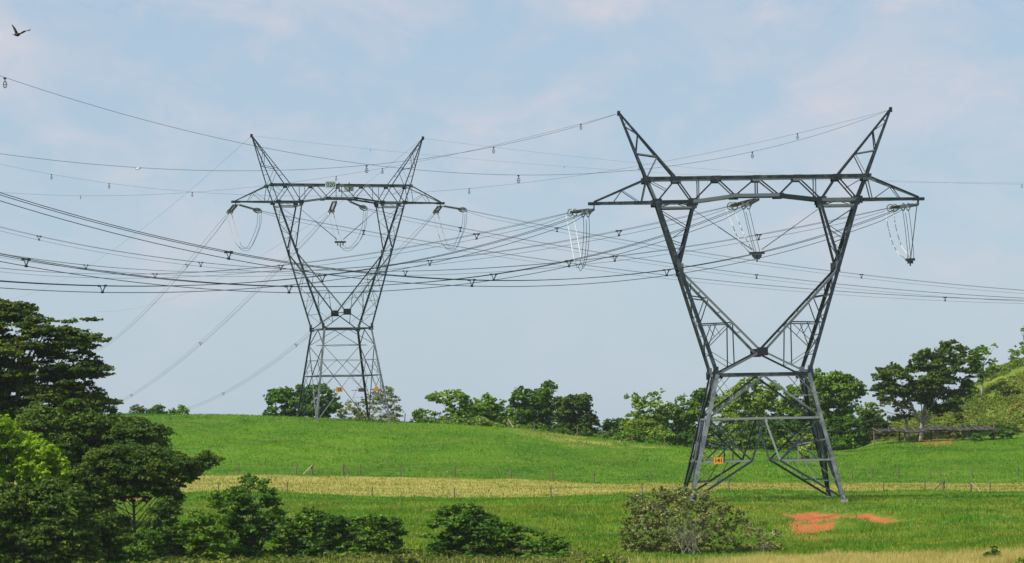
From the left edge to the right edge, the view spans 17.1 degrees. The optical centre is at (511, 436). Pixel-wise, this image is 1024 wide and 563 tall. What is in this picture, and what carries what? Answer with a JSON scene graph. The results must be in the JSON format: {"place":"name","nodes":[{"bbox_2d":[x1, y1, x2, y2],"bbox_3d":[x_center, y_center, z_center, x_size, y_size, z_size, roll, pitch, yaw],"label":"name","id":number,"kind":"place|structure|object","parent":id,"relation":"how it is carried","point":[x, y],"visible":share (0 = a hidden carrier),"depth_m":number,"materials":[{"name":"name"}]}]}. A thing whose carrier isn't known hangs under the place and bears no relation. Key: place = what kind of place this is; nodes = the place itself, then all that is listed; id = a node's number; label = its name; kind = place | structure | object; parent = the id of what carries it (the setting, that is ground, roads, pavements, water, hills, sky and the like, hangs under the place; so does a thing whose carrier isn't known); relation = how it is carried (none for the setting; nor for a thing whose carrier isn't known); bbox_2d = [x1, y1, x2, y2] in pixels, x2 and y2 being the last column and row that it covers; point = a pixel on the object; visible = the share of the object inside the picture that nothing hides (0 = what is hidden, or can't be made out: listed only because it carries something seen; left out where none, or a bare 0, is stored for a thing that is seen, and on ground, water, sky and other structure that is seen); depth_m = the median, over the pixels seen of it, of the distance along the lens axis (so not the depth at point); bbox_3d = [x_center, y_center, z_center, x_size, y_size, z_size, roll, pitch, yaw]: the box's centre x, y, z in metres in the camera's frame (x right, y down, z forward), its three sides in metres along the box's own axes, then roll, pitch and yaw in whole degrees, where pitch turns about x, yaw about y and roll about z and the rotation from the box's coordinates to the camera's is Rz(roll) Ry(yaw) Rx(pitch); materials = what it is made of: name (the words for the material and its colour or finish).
{"place":"outdoors","nodes":[
{"label":"outdoors","id":0,"kind":"place"},
{"bbox_2d":[0,362,1023,562],"bbox_3d":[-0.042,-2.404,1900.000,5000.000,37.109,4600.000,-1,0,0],"label":"ground","id":1,"kind":"structure","parent":0,"point":[816,518],"depth_m":436.62,"materials":[{"name":"green plant"}]},
{"bbox_2d":[0,414,72,555],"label":"tree","id":2,"kind":"object","parent":1,"relation":"on","point":[33,460],"visible":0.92,"depth_m":251.01,"materials":[{"name":"green plant"}]},
{"bbox_2d":[0,477,107,562],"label":"bush","id":3,"kind":"object","parent":1,"relation":"on","point":[36,541],"visible":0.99,"depth_m":244.97,"materials":[{"name":"green plant"}]},
{"bbox_2d":[0,298,123,518],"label":"tree","id":4,"kind":"object","parent":1,"relation":"on","point":[19,378],"visible":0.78,"depth_m":297.95,"materials":[{"name":"green plant"}]},
{"bbox_2d":[10,398,177,516],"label":"tree","id":5,"kind":"object","parent":1,"relation":"on","point":[65,438],"visible":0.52,"depth_m":284.40,"materials":[{"name":"green plant"}]},
{"bbox_2d":[83,508,133,562],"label":"bush","id":6,"kind":"object","parent":1,"relation":"on","point":[111,529],"visible":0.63,"depth_m":249.25,"materials":[{"name":"green plant"}]},
{"bbox_2d":[129,404,148,413],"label":"tree","id":7,"kind":"object","parent":1,"relation":"on","point":[141,409],"visible":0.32,"depth_m":544.86,"materials":[{"name":"green plant"}]},
{"bbox_2d":[109,528,169,562],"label":"bush","id":8,"kind":"object","parent":1,"relation":"on","point":[140,535],"visible":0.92,"depth_m":248.33,"materials":[{"name":"green plant"}]},
{"bbox_2d":[69,442,226,545],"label":"tree","id":9,"kind":"object","parent":1,"relation":"on","point":[107,482],"visible":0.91,"depth_m":260.79,"materials":[{"name":"green plant"}]},
{"bbox_2d":[147,403,167,414],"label":"tree","id":10,"kind":"object","parent":1,"relation":"on","point":[156,408],"visible":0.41,"depth_m":547.51,"materials":[{"name":"green plant"}]},
{"bbox_2d":[138,495,187,558],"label":"bush","id":11,"kind":"object","parent":1,"relation":"on","point":[157,522],"visible":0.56,"depth_m":254.35,"materials":[{"name":"green plant"}]},
{"bbox_2d":[168,404,189,414],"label":"tree","id":12,"kind":"object","parent":1,"relation":"on","point":[182,409],"visible":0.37,"depth_m":549.57,"materials":[{"name":"green plant"}]},
{"bbox_2d":[173,489,234,561],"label":"bush","id":13,"kind":"object","parent":1,"relation":"on","point":[203,537],"visible":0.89,"depth_m":253.42,"materials":[{"name":"green plant"}]},
{"bbox_2d":[219,473,300,559],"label":"bush","id":14,"kind":"object","parent":1,"relation":"on","point":[248,546],"visible":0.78,"depth_m":257.32,"materials":[{"name":"green plant"}]},
{"bbox_2d":[261,383,343,417],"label":"tree","id":15,"kind":"object","parent":1,"relation":"on","point":[286,396],"visible":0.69,"depth_m":518.25,"materials":[{"name":"green plant"}]},
{"bbox_2d":[6,545,630,562],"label":"undergrowth","id":16,"kind":"object","parent":1,"relation":"on","point":[405,550],"visible":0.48,"depth_m":250.44,"materials":[{"name":"green plant"}]},
{"bbox_2d":[231,134,444,422],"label":"transmission tower","id":17,"kind":"structure","parent":1,"relation":"on","point":[349,187],"depth_m":479.39,"materials":[{"name":"metal"}]},
{"bbox_2d":[329,201,336,213],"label":"insulator string","id":18,"kind":"object","parent":17,"relation":"attached to","point":[332,211],"visible":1,"depth_m":481.45,"materials":[{"name":"grey glass"}]},
{"bbox_2d":[106,214,329,409],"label":"power line","id":19,"kind":"object","parent":18,"relation":"attached to","point":[230,313],"visible":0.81,"depth_m":625.09,"materials":[{"name":"metal"}]},
{"bbox_2d":[349,201,367,210],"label":"insulator string","id":20,"kind":"object","parent":17,"relation":"attached to","point":[362,207],"visible":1,"depth_m":480.63,"materials":[{"name":"grey glass"}]},
{"bbox_2d":[365,208,1023,301],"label":"power line","id":21,"kind":"object","parent":20,"relation":"attached to","point":[687,265],"visible":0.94,"depth_m":502.12,"materials":[{"name":"metal"}]},
{"bbox_2d":[432,206,442,214],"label":"insulator string","id":22,"kind":"object","parent":17,"relation":"attached to","point":[437,208],"visible":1,"depth_m":486.81,"materials":[{"name":"grey glass"}]},
{"bbox_2d":[168,214,432,412],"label":"power line","id":23,"kind":"object","parent":22,"relation":"attached to","point":[330,313],"visible":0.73,"depth_m":602.02,"materials":[{"name":"metal"}]},
{"bbox_2d":[443,205,466,211],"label":"insulator string","id":24,"kind":"object","parent":17,"relation":"attached to","point":[462,209],"visible":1,"depth_m":485.64,"materials":[{"name":"grey glass"}]},
{"bbox_2d":[466,210,1023,293],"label":"power line","id":25,"kind":"object","parent":24,"relation":"attached to","point":[741,258],"visible":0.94,"depth_m":507.53,"materials":[{"name":"metal"}]},
{"bbox_2d":[262,211,1023,303],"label":"power line","id":26,"kind":"object","parent":17,"relation":"attached to","point":[637,271],"visible":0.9,"depth_m":496.30,"materials":[{"name":"metal"}]},
{"bbox_2d":[287,506,408,557],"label":"bush","id":27,"kind":"object","parent":1,"relation":"on","point":[389,531],"visible":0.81,"depth_m":257.31,"materials":[{"name":"green plant"}]},
{"bbox_2d":[335,386,403,420],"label":"tree","id":28,"kind":"object","parent":1,"relation":"on","point":[357,413],"visible":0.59,"depth_m":516.53,"materials":[{"name":"green plant"}]},
{"bbox_2d":[392,555,420,562],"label":"weed clump","id":29,"kind":"object","parent":1,"relation":"on","point":[400,558],"visible":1,"depth_m":236.64,"materials":[{"name":"green plant"}]},
{"bbox_2d":[409,407,441,422],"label":"bush","id":30,"kind":"object","parent":1,"relation":"on","point":[419,412],"visible":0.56,"depth_m":519.72,"materials":[{"name":"green plant"}]},
{"bbox_2d":[420,415,452,423],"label":"bush","id":31,"kind":"object","parent":1,"relation":"on","point":[442,419],"visible":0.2,"depth_m":509.81,"materials":[{"name":"green plant"}]},
{"bbox_2d":[238,462,651,482],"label":"fence","id":32,"kind":"object","parent":1,"relation":"on","point":[312,471],"visible":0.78,"depth_m":420.96,"materials":[{"name":"brown wood"}]},
{"bbox_2d":[424,389,474,421],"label":"tree","id":33,"kind":"object","parent":1,"relation":"on","point":[458,395],"visible":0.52,"depth_m":517.10,"materials":[{"name":"green plant"}]},
{"bbox_2d":[174,480,728,497],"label":"fence","id":34,"kind":"object","parent":1,"relation":"on","point":[454,492],"visible":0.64,"depth_m":377.00,"materials":[{"name":"brown wood"}]},
{"bbox_2d":[450,415,492,425],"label":"bush","id":35,"kind":"object","parent":1,"relation":"on","point":[470,421],"visible":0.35,"depth_m":508.94,"materials":[{"name":"green plant"}]},
{"bbox_2d":[470,392,516,426],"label":"tree","id":36,"kind":"object","parent":1,"relation":"on","point":[481,408],"visible":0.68,"depth_m":520.83,"materials":[{"name":"green plant"}]},
{"bbox_2d":[418,502,571,560],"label":"bush","id":37,"kind":"object","parent":1,"relation":"on","point":[486,533],"visible":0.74,"depth_m":255.36,"materials":[{"name":"green plant"}]},
{"bbox_2d":[4,504,1023,562],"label":"foreground grass","id":38,"kind":"structure","parent":1,"relation":"on","point":[608,535],"depth_m":305.19,"materials":[{"name":"green plant"}]},
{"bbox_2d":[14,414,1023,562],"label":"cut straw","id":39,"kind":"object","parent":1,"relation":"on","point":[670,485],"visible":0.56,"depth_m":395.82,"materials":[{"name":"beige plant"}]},
{"bbox_2d":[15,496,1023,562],"bbox_3d":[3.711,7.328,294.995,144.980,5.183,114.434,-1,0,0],"label":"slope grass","id":40,"kind":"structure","parent":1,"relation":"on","point":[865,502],"depth_m":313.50,"materials":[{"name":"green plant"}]},
{"bbox_2d":[508,380,557,430],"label":"tree","id":41,"kind":"object","parent":1,"relation":"on","point":[540,401],"visible":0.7,"depth_m":522.72,"materials":[{"name":"green plant"}]},
{"bbox_2d":[404,413,664,444],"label":"fence","id":42,"kind":"object","parent":1,"relation":"on","point":[534,427],"visible":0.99,"depth_m":477.45,"materials":[{"name":"brown wood"}]},
{"bbox_2d":[538,426,571,433],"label":"bush","id":43,"kind":"object","parent":1,"relation":"on","point":[563,429],"visible":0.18,"depth_m":509.30,"materials":[{"name":"green plant"}]},
{"bbox_2d":[550,392,601,436],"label":"tree","id":44,"kind":"object","parent":1,"relation":"on","point":[565,414],"visible":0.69,"depth_m":520.68,"materials":[{"name":"green plant"}]},
{"bbox_2d":[570,429,607,438],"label":"bush","id":45,"kind":"object","parent":1,"relation":"on","point":[585,433],"visible":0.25,"depth_m":509.19,"materials":[{"name":"green plant"}]},
{"bbox_2d":[585,552,616,562],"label":"weed clump","id":46,"kind":"object","parent":1,"relation":"on","point":[602,558],"visible":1,"depth_m":240.54,"materials":[{"name":"green plant"}]},
{"bbox_2d":[600,417,622,436],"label":"bush","id":47,"kind":"object","parent":1,"relation":"on","point":[607,425],"visible":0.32,"depth_m":525.40,"materials":[{"name":"green plant"}]},
{"bbox_2d":[606,425,644,442],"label":"bush","id":48,"kind":"object","parent":1,"relation":"on","point":[621,435],"visible":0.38,"depth_m":508.80,"materials":[{"name":"green plant"}]},
{"bbox_2d":[622,418,664,440],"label":"bush","id":49,"kind":"object","parent":1,"relation":"on","point":[651,424],"visible":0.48,"depth_m":512.88,"materials":[{"name":"green plant"}]},
{"bbox_2d":[619,388,674,441],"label":"tree","id":50,"kind":"object","parent":1,"relation":"on","point":[643,404],"visible":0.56,"depth_m":521.07,"materials":[{"name":"green plant"}]},
{"bbox_2d":[637,428,675,444],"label":"bush","id":51,"kind":"object","parent":1,"relation":"on","point":[667,433],"visible":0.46,"depth_m":508.90,"materials":[{"name":"green plant"}]},
{"bbox_2d":[319,545,1023,562],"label":"tall dry grass","id":52,"kind":"structure","parent":1,"relation":"on","point":[966,556],"depth_m":247.52,"materials":[{"name":"plant"}]},
{"bbox_2d":[617,484,749,554],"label":"bush","id":53,"kind":"object","parent":1,"relation":"on","point":[697,540],"visible":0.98,"depth_m":274.30,"materials":[{"name":"green plant"}]},
{"bbox_2d":[669,393,700,445],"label":"tree","id":54,"kind":"object","parent":1,"relation":"on","point":[691,417],"visible":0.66,"depth_m":523.21,"materials":[{"name":"green plant"}]},
{"bbox_2d":[672,431,709,448],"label":"bush","id":55,"kind":"object","parent":1,"relation":"on","point":[687,436],"visible":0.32,"depth_m":508.63,"materials":[{"name":"green plant"}]},
{"bbox_2d":[689,387,719,417],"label":"tree","id":56,"kind":"object","parent":1,"relation":"on","point":[698,396],"visible":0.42,"depth_m":528.97,"materials":[{"name":"green plant"}]},
{"bbox_2d":[706,433,742,449],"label":"bush","id":57,"kind":"object","parent":1,"relation":"on","point":[732,436],"visible":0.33,"depth_m":509.10,"materials":[{"name":"green plant"}]},
{"bbox_2d":[701,412,750,448],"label":"tree","id":58,"kind":"object","parent":1,"relation":"on","point":[724,429],"visible":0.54,"depth_m":510.90,"materials":[{"name":"green plant"}]},
{"bbox_2d":[712,377,783,439],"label":"tree","id":59,"kind":"object","parent":1,"relation":"on","point":[747,401],"visible":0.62,"depth_m":526.36,"materials":[{"name":"green plant"}]},
{"bbox_2d":[588,107,924,502],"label":"transmission tower","id":60,"kind":"structure","parent":1,"relation":"on","point":[802,374],"depth_m":349.01,"materials":[{"name":"metal"}]},
{"bbox_2d":[4,114,614,198],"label":"earth wire","id":61,"kind":"object","parent":60,"relation":"attached to","point":[382,171],"visible":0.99,"depth_m":395.91,"materials":[{"name":"metal"}]},
{"bbox_2d":[5,114,615,172],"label":"earth wire","id":62,"kind":"object","parent":60,"relation":"attached to","point":[493,150],"visible":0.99,"depth_m":303.13,"materials":[{"name":"metal"}]},
{"bbox_2d":[2,76,888,182],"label":"earth wire","id":63,"kind":"object","parent":60,"relation":"attached to","point":[518,178],"visible":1,"depth_m":286.16,"materials":[{"name":"metal"}]},
{"bbox_2d":[6,110,887,195],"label":"earth wire","id":64,"kind":"object","parent":60,"relation":"attached to","point":[797,137],"visible":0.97,"depth_m":394.66,"materials":[{"name":"metal"}]},
{"bbox_2d":[567,209,585,216],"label":"insulator string","id":65,"kind":"object","parent":60,"relation":"attached to","point":[573,211],"visible":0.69,"depth_m":353.76,"materials":[{"name":"grey glass"}]},
{"bbox_2d":[2,213,569,277],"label":"power line","id":66,"kind":"object","parent":65,"relation":"attached to","point":[478,234],"visible":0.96,"depth_m":394.34,"materials":[{"name":"metal"}]},
{"bbox_2d":[580,208,594,216],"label":"insulator string","id":67,"kind":"object","parent":60,"relation":"attached to","point":[588,211],"visible":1,"depth_m":346.50,"materials":[{"name":"grey glass"}]},
{"bbox_2d":[0,213,585,292],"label":"power line","id":68,"kind":"object","parent":67,"relation":"attached to","point":[286,279],"visible":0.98,"depth_m":295.79,"materials":[{"name":"metal"}]},
{"bbox_2d":[566,215,589,270],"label":"jumper cable","id":69,"kind":"object","parent":67,"relation":"hanging from","point":[578,241],"visible":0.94,"depth_m":349.57,"materials":[{"name":"metal"}]},
{"bbox_2d":[727,199,750,209],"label":"insulator string","id":70,"kind":"object","parent":60,"relation":"attached to","point":[734,204],"visible":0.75,"depth_m":353.93,"materials":[{"name":"grey glass"}]},
{"bbox_2d":[1,207,725,276],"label":"power line","id":71,"kind":"object","parent":70,"relation":"attached to","point":[617,231],"visible":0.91,"depth_m":394.72,"materials":[{"name":"metal"}]},
{"bbox_2d":[741,198,759,209],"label":"insulator string","id":72,"kind":"object","parent":60,"relation":"attached to","point":[750,202],"visible":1,"depth_m":346.69,"materials":[{"name":"grey glass"}]},
{"bbox_2d":[0,205,745,293],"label":"power line","id":73,"kind":"object","parent":72,"relation":"attached to","point":[288,292],"visible":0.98,"depth_m":288.39,"materials":[{"name":"metal"}]},
{"bbox_2d":[694,208,818,257],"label":"insulator string","id":74,"kind":"object","parent":60,"relation":"hanging from","point":[763,247],"visible":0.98,"depth_m":349.94,"materials":[{"name":"glass"}]},
{"bbox_2d":[726,208,761,261],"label":"jumper cable","id":75,"kind":"object","parent":74,"relation":"hanging from","point":[755,256],"visible":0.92,"depth_m":349.93,"materials":[{"name":"metal"}]},
{"bbox_2d":[886,204,905,211],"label":"insulator string","id":76,"kind":"object","parent":60,"relation":"attached to","point":[893,207],"visible":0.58,"depth_m":354.28,"materials":[{"name":"grey glass"}]},
{"bbox_2d":[0,208,889,275],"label":"power line","id":77,"kind":"object","parent":76,"relation":"attached to","point":[38,239],"visible":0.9,"depth_m":401.57,"materials":[{"name":"metal"}]},
{"bbox_2d":[900,203,918,210],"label":"insulator string","id":78,"kind":"object","parent":60,"relation":"attached to","point":[908,205],"visible":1,"depth_m":346.67,"materials":[{"name":"grey glass"}]},
{"bbox_2d":[0,192,905,286],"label":"power line","id":79,"kind":"object","parent":78,"relation":"attached to","point":[232,252],"visible":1,"depth_m":285.13,"materials":[{"name":"metal"}]},
{"bbox_2d":[886,209,914,265],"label":"jumper cable","id":80,"kind":"object","parent":78,"relation":"hanging from","point":[910,261],"visible":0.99,"depth_m":349.94,"materials":[{"name":"metal"}]},
{"bbox_2d":[736,434,781,450],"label":"bush","id":81,"kind":"object","parent":1,"relation":"on","point":[769,444],"visible":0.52,"depth_m":508.86,"materials":[{"name":"green plant"}]},
{"bbox_2d":[733,517,786,551],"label":"bush","id":82,"kind":"object","parent":1,"relation":"on","point":[767,545],"visible":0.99,"depth_m":277.46,"materials":[{"name":"green plant"}]},
{"bbox_2d":[742,415,810,447],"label":"tree","id":83,"kind":"object","parent":1,"relation":"on","point":[791,424],"visible":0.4,"depth_m":516.58,"materials":[{"name":"green plant"}]},
{"bbox_2d":[774,384,813,436],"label":"tree","id":84,"kind":"object","parent":1,"relation":"on","point":[781,409],"visible":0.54,"depth_m":524.74,"materials":[{"name":"green plant"}]},
{"bbox_2d":[775,433,815,450],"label":"bush","id":85,"kind":"object","parent":1,"relation":"on","point":[782,441],"visible":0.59,"depth_m":509.13,"materials":[{"name":"green plant"}]},
{"bbox_2d":[804,367,868,426],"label":"tree","id":86,"kind":"object","parent":1,"relation":"on","point":[846,391],"visible":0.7,"depth_m":522.70,"materials":[{"name":"green plant"}]},
{"bbox_2d":[810,415,869,446],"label":"tree","id":87,"kind":"object","parent":1,"relation":"on","point":[859,435],"visible":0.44,"depth_m":514.82,"materials":[{"name":"green plant"}]},
{"bbox_2d":[819,433,860,449],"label":"bush","id":88,"kind":"object","parent":1,"relation":"on","point":[843,444],"visible":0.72,"depth_m":508.77,"materials":[{"name":"green plant"}]},
{"bbox_2d":[858,402,883,427],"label":"tree","id":89,"kind":"object","parent":1,"relation":"on","point":[868,413],"visible":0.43,"depth_m":529.42,"materials":[{"name":"green plant"}]},
{"bbox_2d":[861,416,894,445],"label":"bush","id":90,"kind":"object","parent":1,"relation":"on","point":[877,423],"visible":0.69,"depth_m":518.90,"materials":[{"name":"green plant"}]},
{"bbox_2d":[877,392,916,437],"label":"tree","id":91,"kind":"object","parent":1,"relation":"on","point":[897,417],"visible":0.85,"depth_m":511.79,"materials":[{"name":"green plant"}]},
{"bbox_2d":[869,339,982,440],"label":"tree","id":92,"kind":"object","parent":1,"relation":"on","point":[925,387],"visible":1,"depth_m":506.52,"materials":[{"name":"green plant"}]},
{"bbox_2d":[872,424,997,445],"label":"shade shelter","id":93,"kind":"object","parent":1,"relation":"on","point":[946,428],"visible":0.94,"depth_m":498.72,"materials":[{"name":"brown wood"}]},
{"bbox_2d":[883,480,990,491],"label":"fence","id":94,"kind":"object","parent":1,"relation":"on","point":[943,482],"visible":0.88,"depth_m":379.44,"materials":[{"name":"brown wood"}]},
{"bbox_2d":[869,357,1023,443],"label":"hill scrub","id":95,"kind":"object","parent":1,"relation":"on","point":[1004,404],"visible":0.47,"depth_m":529.62,"materials":[{"name":"green plant"}]},
{"bbox_2d":[944,408,965,437],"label":"bush","id":96,"kind":"object","parent":1,"relation":"on","point":[958,416],"visible":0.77,"depth_m":505.12,"materials":[{"name":"green plant"}]},
{"bbox_2d":[967,343,997,396],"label":"tree","id":97,"kind":"object","parent":1,"relation":"on","point":[982,349],"visible":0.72,"depth_m":544.38,"materials":[{"name":"green plant"}]},
{"bbox_2d":[982,545,1002,557],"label":"weed clump","id":98,"kind":"object","parent":1,"relation":"on","point":[992,552],"visible":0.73,"depth_m":247.02,"materials":[{"name":"green plant"}]},
{"bbox_2d":[988,426,1018,438],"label":"bush","id":99,"kind":"object","parent":1,"relation":"on","point":[1004,432],"visible":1,"depth_m":497.58,"materials":[{"name":"green plant"}]},
{"bbox_2d":[1000,383,1022,395],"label":"bush","id":100,"kind":"object","parent":1,"relation":"on","point":[1008,390],"visible":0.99,"depth_m":541.04,"materials":[{"name":"green plant"}]},
{"bbox_2d":[1008,326,1023,359],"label":"tree","id":101,"kind":"object","parent":1,"relation":"on","point":[1017,352],"visible":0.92,"depth_m":590.27,"materials":[{"name":"green plant"}]},
{"bbox_2d":[0,0,1023,426],"label":"sky","id":102,"kind":"structure","parent":0,"point":[692,78],"materials":[{"name":"blue"}]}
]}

